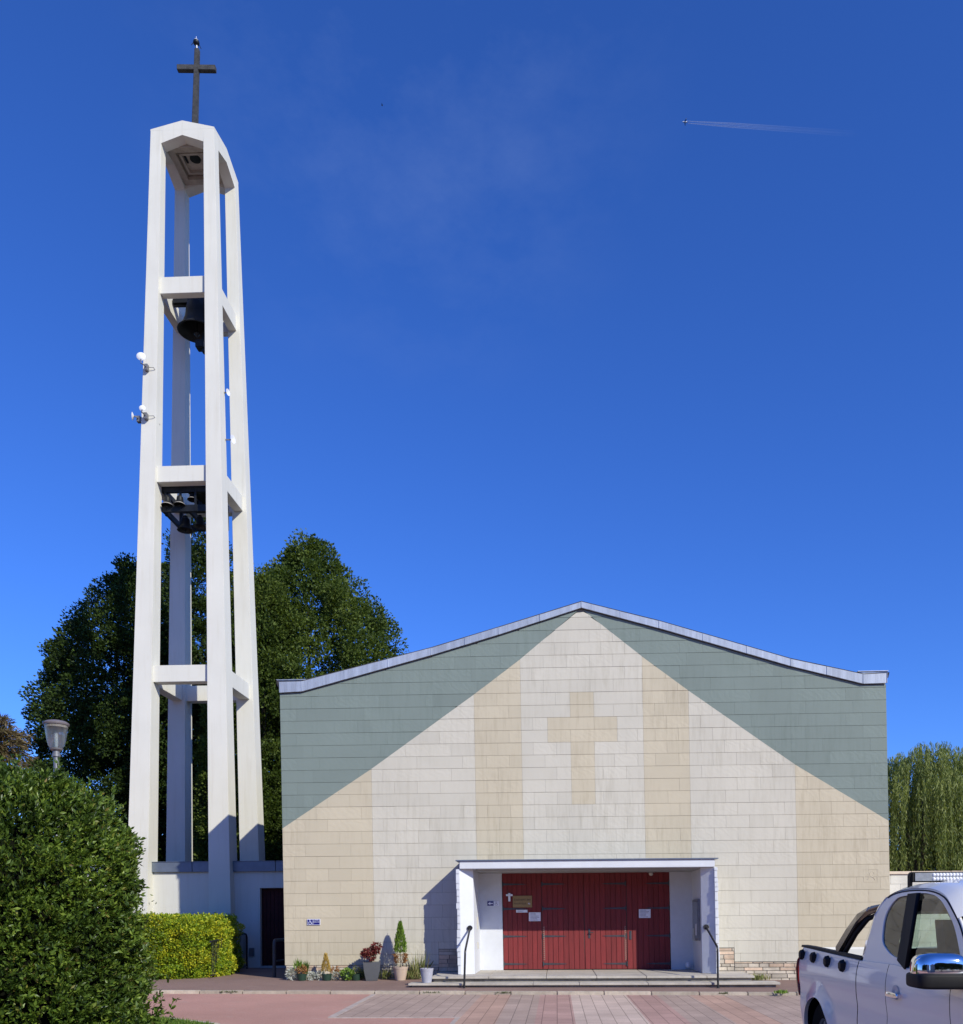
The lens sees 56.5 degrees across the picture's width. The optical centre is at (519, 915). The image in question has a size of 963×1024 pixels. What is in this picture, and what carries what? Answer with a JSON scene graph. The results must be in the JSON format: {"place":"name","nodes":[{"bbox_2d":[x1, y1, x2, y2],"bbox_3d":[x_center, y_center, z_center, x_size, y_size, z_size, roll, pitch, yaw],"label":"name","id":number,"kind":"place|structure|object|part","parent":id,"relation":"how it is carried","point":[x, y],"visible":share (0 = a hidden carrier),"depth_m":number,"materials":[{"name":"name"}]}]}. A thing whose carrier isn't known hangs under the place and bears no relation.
{"place":"outdoors","nodes":[
{"label":"outdoors","id":0,"kind":"place"},
{"bbox_2d":[144,994,454,1023],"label":"road","id":1,"kind":"structure","parent":0,"point":[269,1008],"depth_m":16.64,"materials":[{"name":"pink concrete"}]},
{"bbox_2d":[42,719,69,835],"bbox_3d":[-8.724,-0.988,16.872,0.460,5.381,0.460,0,0,2],"label":"street lamp","id":2,"kind":"object","parent":1,"relation":"on","point":[53,724],"visible":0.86,"depth_m":16.82,"materials":[{"name":"grey metal"}]},
{"bbox_2d":[328,994,460,1023],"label":"slab edging","id":3,"kind":"object","parent":1,"relation":"on","point":[340,1012],"visible":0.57,"depth_m":15.08,"materials":[{"name":"stone"}]},
{"bbox_2d":[337,994,480,1016],"bbox_3d":[-2.066,1.718,17.332,2.330,0.001,4.465,0,0,2],"label":"slab band","id":4,"kind":"object","parent":1,"relation":"on","point":[418,1005],"visible":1,"depth_m":16.96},
{"bbox_2d":[220,990,727,994],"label":"kerb weeds","id":5,"kind":"object","parent":1,"relation":"on","point":[502,992],"visible":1,"depth_m":19.46,"materials":[{"name":"green plant"}]},
{"bbox_2d":[151,990,799,995],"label":"kerb","id":6,"kind":"structure","parent":1,"relation":"on","point":[469,992],"depth_m":19.38,"materials":[{"name":"concrete"}]},
{"bbox_2d":[774,989,788,993],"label":"weed","id":7,"kind":"object","parent":6,"relation":"on","point":[782,992],"visible":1,"depth_m":18.51,"materials":[{"name":"green plant"}]},
{"bbox_2d":[455,995,510,1023],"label":"slab band","id":8,"kind":"object","parent":1,"relation":"on","point":[485,1009],"visible":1,"depth_m":16.11,"materials":[{"name":"pink concrete"}]},
{"bbox_2d":[495,995,539,1023],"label":"slab band","id":9,"kind":"object","parent":1,"relation":"on","point":[519,1009],"visible":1,"depth_m":16.07,"materials":[{"name":"concrete"}]},
{"bbox_2d":[534,995,575,1023],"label":"slab band","id":10,"kind":"object","parent":1,"relation":"on","point":[554,1009],"visible":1,"depth_m":16.03,"materials":[{"name":"pink concrete"}]},
{"bbox_2d":[571,995,649,1023],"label":"slab band","id":11,"kind":"object","parent":1,"relation":"on","point":[605,1009],"visible":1,"depth_m":15.98,"materials":[{"name":"grey concrete"}]},
{"bbox_2d":[626,995,691,1023],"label":"slab band","id":12,"kind":"object","parent":1,"relation":"on","point":[654,1009],"visible":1,"depth_m":15.93,"materials":[{"name":"pink concrete"}]},
{"bbox_2d":[657,995,736,1023],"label":"slab band","id":13,"kind":"object","parent":1,"relation":"on","point":[691,1009],"visible":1,"depth_m":15.90,"materials":[{"name":"concrete"}]},
{"bbox_2d":[690,995,781,1023],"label":"slab band","id":14,"kind":"object","parent":1,"relation":"on","point":[733,1010],"visible":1,"depth_m":15.85,"materials":[{"name":"pink concrete"}]},
{"bbox_2d":[724,995,802,1023],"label":"slab band","id":15,"kind":"object","parent":1,"relation":"on","point":[779,1011],"visible":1,"depth_m":16.31,"materials":[{"name":"concrete"}]},
{"bbox_2d":[765,995,800,1008],"bbox_3d":[6.488,1.667,17.024,2.850,0.001,3.350,0,0,2],"label":"slab band","id":16,"kind":"object","parent":1,"relation":"on","point":[794,1001],"visible":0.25,"depth_m":17.84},
{"bbox_2d":[796,872,962,1023],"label":"pickup truck","id":17,"kind":"object","parent":1,"relation":"on","point":[883,976],"visible":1,"depth_m":7.05,"materials":[{"name":"white paint"}]},
{"bbox_3d":[2.844,0.779,7.157,0.087,0.828,0.659,0,0,2],"label":"rear door","id":18,"kind":"part","parent":17,"relation":"part of","materials":[{"name":"white paint"}]},
{"bbox_3d":[2.786,0.779,6.265,0.129,0.828,1.108,0,0,2],"label":"front door","id":19,"kind":"part","parent":17,"relation":"part of","materials":[{"name":"white paint"}]},
{"label":"planting bed","id":20,"kind":"structure","parent":1,"relation":"on","visible":0},
{"bbox_2d":[0,753,180,1023],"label":"shrub","id":21,"kind":"object","parent":20,"relation":"on","point":[71,952],"visible":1,"depth_m":11.93,"materials":[{"name":"green plant"}]},
{"bbox_2d":[139,1015,214,1023],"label":"grass","id":22,"kind":"structure","parent":20,"relation":"on","point":[175,1021],"depth_m":13.98,"materials":[{"name":"green plant"}]},
{"bbox_2d":[143,968,797,991],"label":"pavement","id":23,"kind":"structure","parent":0,"point":[253,979],"depth_m":20.69,"materials":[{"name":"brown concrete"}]},
{"bbox_2d":[0,713,38,817],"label":"tree","id":24,"kind":"object","parent":23,"relation":"on","point":[8,742],"visible":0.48,"depth_m":26.67,"materials":[{"name":"brown plant"}]},
{"bbox_2d":[138,894,169,977],"bbox_3d":[-9.484,0.686,22.663,1.447,3.044,1.419,0,0,2],"label":"dark shrub","id":25,"kind":"object","parent":23,"relation":"on","point":[148,935],"visible":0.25,"depth_m":22.54,"materials":[{"name":"green plant"}]},
{"bbox_2d":[80,861,285,967],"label":"side annexe","id":26,"kind":"structure","parent":23,"relation":"on","point":[180,887],"depth_m":27.62,"materials":[{"name":"paint"}]},
{"bbox_2d":[262,888,284,965],"bbox_3d":[-7.594,0.354,27.735,0.774,2.403,0.100,0,0,2],"label":"door","id":27,"kind":"structure","parent":26,"relation":"in","point":[272,898],"depth_m":27.71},
{"bbox_2d":[141,911,245,978],"bbox_3d":[-9.635,0.813,24.721,4.044,1.945,4.550,0,0,2],"label":"hedge","id":28,"kind":"object","parent":23,"relation":"on","point":[188,954],"visible":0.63,"depth_m":22.99,"materials":[{"name":"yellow plant"}]},
{"bbox_2d":[128,120,264,915],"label":"bell tower","id":29,"kind":"structure","parent":23,"relation":"on","point":[193,158],"depth_m":27.94,"materials":[{"name":"paint"}]},
{"bbox_2d":[132,412,140,423],"bbox_3d":[-11.981,-15.546,27.912,0.253,0.280,0.258,0,0,2],"label":"antenna","id":30,"kind":"object","parent":29,"relation":"attached to","point":[138,418],"visible":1,"depth_m":27.91,"materials":[{"name":"white plastic"}]},
{"bbox_2d":[136,352,154,371],"bbox_3d":[-11.487,-17.070,27.712,0.713,0.544,0.237,0,0,-39],"label":"antenna","id":31,"kind":"object","parent":29,"relation":"attached to","point":[140,356],"visible":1,"depth_m":27.54,"materials":[{"name":"white plastic"}]},
{"bbox_2d":[139,405,159,424],"bbox_3d":[-11.441,-15.499,27.699,0.669,0.360,0.251,0,0,-43],"label":"antenna","id":32,"kind":"object","parent":29,"relation":"attached to","point":[145,414],"visible":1,"depth_m":27.59,"materials":[{"name":"white plastic"}]},
{"bbox_2d":[161,495,172,506],"bbox_3d":[-11.060,-12.999,28.073,0.364,0.398,0.363,0,0,2],"label":"church bell","id":33,"kind":"object","parent":29,"relation":"hanging from","point":[167,499],"visible":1,"depth_m":28.01,"materials":[{"name":"grey metal"}]},
{"bbox_2d":[174,495,185,506],"bbox_3d":[-10.663,-13.011,28.057,0.364,0.398,0.363,0,0,2],"label":"church bell","id":34,"kind":"object","parent":29,"relation":"hanging from","point":[179,498],"visible":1,"depth_m":28.01,"materials":[{"name":"grey metal"}]},
{"bbox_2d":[177,515,193,533],"bbox_3d":[-10.803,-12.644,28.914,0.520,0.577,0.520,0,0,2],"label":"church bell","id":35,"kind":"object","parent":29,"relation":"hanging from","point":[184,527],"visible":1,"depth_m":28.86,"materials":[{"name":"brown metal"}]},
{"bbox_2d":[177,298,204,342],"bbox_3d":[-10.444,-19.363,28.948,1.220,1.354,1.220,0,0,2],"label":"church bell","id":36,"kind":"object","parent":29,"relation":"hanging from","point":[191,324],"visible":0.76,"depth_m":28.76,"materials":[{"name":"brown metal"}]},
{"bbox_2d":[187,493,197,502],"bbox_3d":[-10.330,-13.242,28.244,0.324,0.354,0.322,0,0,2],"label":"church bell","id":37,"kind":"object","parent":29,"relation":"hanging from","point":[190,498],"visible":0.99,"depth_m":28.24,"materials":[{"name":"grey metal"}]},
{"bbox_2d":[177,48,216,123],"bbox_3d":[-10.463,-26.677,29.002,1.232,2.732,0.177,0,0,-2],"label":"roof cross","id":38,"kind":"object","parent":29,"relation":"on","point":[196,68],"visible":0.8,"depth_m":28.93,"materials":[{"name":"metal"}]},
{"bbox_2d":[191,38,200,47],"bbox_3d":[-10.480,-28.236,28.997,0.230,0.491,0.230,0,0,19],"label":"bird","id":39,"kind":"object","parent":38,"relation":"on","point":[196,43],"visible":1,"depth_m":28.95,"materials":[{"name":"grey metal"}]},
{"bbox_2d":[195,328,204,353],"bbox_3d":[-10.292,-18.605,28.992,0.350,0.802,0.300,0,0,2],"label":"striker motor","id":40,"kind":"object","parent":29,"relation":"attached to","point":[200,345],"visible":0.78,"depth_m":28.91,"materials":[{"name":"brown metal"}]},
{"bbox_2d":[194,515,205,528],"bbox_3d":[-10.193,-12.556,28.539,0.400,0.444,0.400,0,0,2],"label":"church bell","id":41,"kind":"object","parent":29,"relation":"hanging from","point":[199,524],"visible":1,"depth_m":28.49,"materials":[{"name":"brown metal"}]},
{"bbox_2d":[225,435,235,443],"bbox_3d":[-9.195,-14.918,28.095,0.478,0.292,0.263,0,0,2],"label":"antenna","id":42,"kind":"object","parent":29,"relation":"attached to","point":[232,439],"visible":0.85,"depth_m":28.10,"materials":[{"name":"white plastic"}]},
{"bbox_2d":[209,933,247,975],"bbox_3d":[-8.096,1.106,24.964,0.101,1.186,4.262,0,0,-5],"label":"railing","id":43,"kind":"object","parent":23,"relation":"on","point":[245,947],"visible":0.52,"depth_m":26.57,"materials":[{"name":"black metal"}]},
{"bbox_2d":[272,938,284,976],"bbox_3d":[-6.272,1.145,24.440,0.140,1.085,2.663,0,0,4],"label":"railing","id":44,"kind":"object","parent":23,"relation":"on","point":[274,960],"visible":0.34,"depth_m":23.16,"materials":[{"name":"black metal"}]},
{"bbox_2d":[285,967,299,979],"bbox_3d":[-5.613,1.446,22.095,0.400,0.404,0.334,0,0,2],"label":"silver plant","id":45,"kind":"object","parent":23,"relation":"on","point":[292,972],"visible":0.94,"depth_m":22.06,"materials":[{"name":"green plant"}]},
{"bbox_2d":[296,973,306,980],"bbox_3d":[-5.356,1.513,21.988,0.270,0.170,0.270,0,0,2],"label":"flower pot","id":46,"kind":"object","parent":23,"relation":"on","point":[301,977],"visible":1,"depth_m":21.89,"materials":[{"name":"green plastic"}]},
{"bbox_2d":[293,958,307,973],"bbox_3d":[-5.386,1.251,21.986,0.391,0.469,0.300,0,0,2],"label":"pot plant","id":47,"kind":"object","parent":46,"relation":"on","point":[301,968],"visible":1,"depth_m":21.96,"materials":[{"name":"green plant"}]},
{"bbox_2d":[303,961,309,973],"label":"weed","id":48,"kind":"object","parent":23,"relation":"on","point":[307,965],"visible":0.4,"depth_m":22.22,"materials":[{"name":"green plant"}]},
{"bbox_2d":[307,971,315,979],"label":"silver plant","id":49,"kind":"object","parent":23,"relation":"on","point":[311,973],"visible":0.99,"depth_m":22.05,"materials":[{"name":"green plant"}]},
{"bbox_2d":[315,969,324,979],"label":"silver plant","id":50,"kind":"object","parent":23,"relation":"on","point":[317,977],"visible":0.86,"depth_m":22.03,"materials":[{"name":"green plant"}]},
{"bbox_2d":[321,974,331,980],"bbox_3d":[-4.738,1.514,21.963,0.260,0.160,0.260,0,0,2],"label":"flower pot","id":51,"kind":"object","parent":23,"relation":"on","point":[326,977],"visible":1,"depth_m":21.87,"materials":[{"name":"green plastic"}]},
{"bbox_2d":[321,953,330,971],"bbox_3d":[-4.756,1.145,21.964,0.244,0.497,0.250,0,0,2],"label":"golden conifer","id":52,"kind":"object","parent":51,"relation":"on","point":[325,963],"visible":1,"depth_m":21.92,"materials":[{"name":"yellow plant"}]},
{"bbox_2d":[329,966,340,976],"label":"rusty plant","id":53,"kind":"object","parent":51,"relation":"in","point":[337,970],"visible":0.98,"depth_m":22.05,"materials":[{"name":"brown plant"}]},
{"bbox_2d":[330,970,340,979],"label":"silver plant","id":54,"kind":"object","parent":23,"relation":"on","point":[335,977],"visible":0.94,"depth_m":22.00,"materials":[{"name":"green plant"}]},
{"bbox_2d":[340,972,350,980],"bbox_3d":[-4.264,1.496,21.944,0.291,0.190,0.291,0,0,2],"label":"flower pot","id":55,"kind":"object","parent":23,"relation":"on","point":[343,978],"visible":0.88,"depth_m":21.84,"materials":[{"name":"green plant"}]},
{"bbox_2d":[339,967,354,980],"bbox_3d":[-4.213,1.433,21.870,0.413,0.357,0.322,0,0,2],"label":"trailing plant","id":56,"kind":"object","parent":55,"relation":"on","point":[344,971],"visible":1,"depth_m":21.80,"materials":[{"name":"green plant"}]},
{"bbox_2d":[351,973,361,980],"bbox_3d":[-4.011,1.510,21.933,0.270,0.160,0.270,0,0,2],"label":"flower pot","id":57,"kind":"object","parent":23,"relation":"on","point":[356,977],"visible":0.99,"depth_m":21.83,"materials":[{"name":"green plastic"}]},
{"bbox_2d":[355,968,364,978],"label":"weed","id":58,"kind":"object","parent":23,"relation":"on","point":[362,973],"visible":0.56,"depth_m":22.17,"materials":[{"name":"green plant"}]},
{"bbox_2d":[363,961,379,980],"bbox_3d":[-3.626,1.362,21.917,0.420,0.450,0.420,0,0,-10],"label":"flower pot","id":59,"kind":"object","parent":23,"relation":"on","point":[371,971],"visible":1,"depth_m":21.74,"materials":[{"name":"plastic"}]},
{"bbox_2d":[360,942,382,961],"bbox_3d":[-3.639,0.897,21.918,0.620,0.548,0.337,0,0,2],"label":"red maple","id":60,"kind":"object","parent":59,"relation":"on","point":[371,951],"visible":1,"depth_m":21.88,"materials":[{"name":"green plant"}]},
{"bbox_2d":[378,969,393,978],"bbox_3d":[-3.324,1.439,22.215,0.470,0.282,0.470,0,0,18],"label":"weed","id":61,"kind":"object","parent":23,"relation":"on","point":[385,974],"visible":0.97,"depth_m":22.13,"materials":[{"name":"green plant"}]},
{"bbox_2d":[393,966,407,980],"bbox_3d":[-2.918,1.418,21.888,0.374,0.330,0.374,0,0,2],"label":"flower pot","id":62,"kind":"object","parent":23,"relation":"on","point":[400,973],"visible":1,"depth_m":21.76,"materials":[{"name":"ceramic"}]},
{"bbox_2d":[392,920,407,966],"bbox_3d":[-2.918,0.663,21.890,0.428,1.220,0.408,0,0,-24],"label":"potted conifer","id":63,"kind":"object","parent":62,"relation":"on","point":[399,939],"visible":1,"depth_m":21.83,"materials":[{"name":"green plant"}]},
{"bbox_2d":[406,965,420,978],"bbox_3d":[-2.646,1.386,22.204,0.676,0.380,0.639,0,0,2],"label":"weed","id":64,"kind":"object","parent":23,"relation":"on","point":[411,973],"visible":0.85,"depth_m":22.07,"materials":[{"name":"green plant"}]},
{"bbox_2d":[407,951,433,977],"bbox_3d":[-2.482,1.189,22.149,0.998,0.771,0.716,0,0,-20],"label":"weed","id":65,"kind":"object","parent":23,"relation":"on","point":[420,963],"visible":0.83,"depth_m":22.12,"materials":[{"name":"green plant"}]},
{"bbox_2d":[463,925,472,987],"bbox_3d":[-1.218,0.947,20.788,0.127,1.422,1.380,0,0,2],"label":"handrail","id":66,"kind":"object","parent":23,"relation":"on","point":[469,927],"visible":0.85,"depth_m":20.14,"materials":[{"name":"black metal"}]},
{"bbox_2d":[276,601,889,986],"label":"church","id":67,"kind":"structure","parent":23,"relation":"on","point":[577,771],"depth_m":22.15,"materials":[{"name":"stone"}]},
{"bbox_2d":[307,919,319,924],"bbox_3d":[-5.152,0.164,22.387,0.342,0.150,0.021,0,0,2],"label":"accessibility sign","id":68,"kind":"object","parent":67,"relation":"attached to","point":[313,921],"visible":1,"depth_m":22.38,"materials":[{"name":"white plastic"}]},
{"bbox_2d":[420,968,432,982],"bbox_3d":[-2.137,1.376,20.555,0.312,0.330,0.312,0,0,2],"label":"flower pot","id":69,"kind":"object","parent":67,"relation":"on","point":[426,975],"visible":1,"depth_m":20.45,"materials":[{"name":"plastic"}]},
{"bbox_2d":[487,901,498,905],"bbox_3d":[-0.685,-0.307,22.934,0.305,0.121,0.022,0,0,2],"label":"direction sign","id":70,"kind":"object","parent":67,"relation":"attached to","point":[492,903],"visible":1,"depth_m":22.93,"materials":[{"name":"white plastic"}]},
{"bbox_2d":[516,910,527,912],"bbox_3d":[0.049,-0.111,22.951,0.296,0.072,0.006,0,0,2],"label":"paper notice","id":71,"kind":"object","parent":67,"relation":"attached to","point":[521,911],"visible":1,"depth_m":22.95,"materials":[{"name":"grey paper"}]},
{"bbox_2d":[513,896,531,906],"bbox_3d":[0.065,-0.356,22.946,0.494,0.300,0.015,0,0,2],"label":"name plaque","id":72,"kind":"object","parent":67,"relation":"attached to","point":[522,901],"visible":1,"depth_m":22.94,"materials":[{"name":"gold metal"}]},
{"bbox_2d":[502,873,542,968],"bbox_3d":[0.060,0.147,22.976,1.029,2.465,0.081,0,0,2],"label":"door leaf","id":73,"kind":"structure","parent":67,"relation":"in","point":[522,937],"depth_m":22.97,"materials":[{"name":"wood"}]},
{"bbox_2d":[529,912,540,920],"bbox_3d":[0.381,0.033,22.938,0.305,0.228,0.006,0,0,2],"label":"paper notice","id":74,"kind":"object","parent":67,"relation":"attached to","point":[534,916],"visible":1,"depth_m":22.94,"materials":[{"name":"grey paper"}]},
{"bbox_2d":[541,873,584,968],"bbox_3d":[1.106,0.141,22.933,1.100,2.465,0.081,0,0,2],"label":"door leaf","id":75,"kind":"structure","parent":67,"relation":"in","point":[562,893],"depth_m":22.92,"materials":[{"name":"wood"}]},
{"bbox_2d":[584,872,631,968],"bbox_3d":[2.246,0.134,22.867,1.208,2.465,0.121,0,0,2],"label":"door leaf","id":76,"kind":"structure","parent":67,"relation":"in","point":[605,908],"depth_m":22.88,"materials":[{"name":"wood"}]},
{"bbox_2d":[639,909,650,917],"bbox_3d":[3.183,-0.049,22.823,0.302,0.226,0.006,0,0,2],"label":"paper notice","id":77,"kind":"object","parent":67,"relation":"attached to","point":[644,913],"visible":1,"depth_m":22.82,"materials":[{"name":"grey paper"}]},
{"bbox_2d":[626,872,670,968],"bbox_3d":[3.282,0.128,22.844,1.120,2.465,0.081,0,0,2],"label":"door leaf","id":78,"kind":"structure","parent":67,"relation":"in","point":[649,946],"depth_m":22.83,"materials":[{"name":"wood"}]},
{"bbox_2d":[692,899,699,940],"bbox_3d":[4.312,0.104,21.912,0.056,1.000,0.900,0,0,2],"label":"notice board","id":79,"kind":"object","parent":67,"relation":"attached to","point":[696,913],"visible":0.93,"depth_m":21.68,"materials":[{"name":"grey metal"}]},
{"bbox_2d":[703,924,718,987],"bbox_3d":[4.401,0.917,20.557,0.126,1.413,1.381,0,0,1],"label":"handrail","id":80,"kind":"object","parent":23,"relation":"on","point":[705,926],"visible":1,"depth_m":19.90,"materials":[{"name":"black metal"}]},
{"bbox_2d":[751,973,770,980],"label":"weed","id":81,"kind":"object","parent":23,"relation":"on","point":[757,977],"visible":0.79,"depth_m":21.76,"materials":[{"name":"green plant"}]},
{"bbox_2d":[890,871,962,946],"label":"boundary wall","id":82,"kind":"structure","parent":23,"relation":"on","point":[925,933],"depth_m":23.00,"materials":[{"name":"paint"}]},
{"bbox_2d":[0,0,962,870],"label":"sky","id":83,"kind":"structure","parent":0,"point":[525,336],"materials":[{"name":"blue"}]},
{"label":"ground","id":84,"kind":"structure","parent":0,"visible":0},
{"bbox_2d":[17,552,205,861],"bbox_3d":[-15.897,-6.508,36.590,8.489,16.536,8.312,0,0,2],"label":"broadleaf tree","id":85,"kind":"object","parent":84,"relation":"on","point":[67,668],"visible":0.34,"depth_m":34.42,"materials":[{"name":"green plant"}]},
{"bbox_2d":[117,517,269,856],"bbox_3d":[-14.546,-8.269,39.886,7.406,20.018,7.442,0,0,2],"label":"broadleaf tree","id":86,"kind":"object","parent":84,"relation":"on","point":[199,602],"visible":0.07,"depth_m":38.94,"materials":[{"name":"green plant"}]},
{"bbox_2d":[192,562,317,860],"bbox_3d":[-9.813,-5.787,33.935,5.990,15.036,5.841,0,0,2],"label":"broadleaf tree","id":87,"kind":"object","parent":84,"relation":"on","point":[265,586],"visible":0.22,"depth_m":32.71,"materials":[{"name":"green plant"}]},
{"bbox_2d":[192,527,408,860],"bbox_3d":[-8.621,-7.242,37.403,10.873,17.898,10.881,0,0,2],"label":"broadleaf tree","id":88,"kind":"object","parent":84,"relation":"on","point":[340,606],"visible":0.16,"depth_m":35.23,"materials":[{"name":"green plant"}]},
{"bbox_2d":[887,741,962,870],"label":"weeping willow","id":89,"kind":"object","parent":84,"relation":"on","point":[930,782],"visible":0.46,"depth_m":31.38,"materials":[{"name":"green plant"}]},
{"bbox_2d":[905,762,961,870],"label":"weeping willow","id":90,"kind":"object","parent":84,"relation":"on","point":[931,857],"visible":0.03,"depth_m":34.37,"materials":[{"name":"green plant"}]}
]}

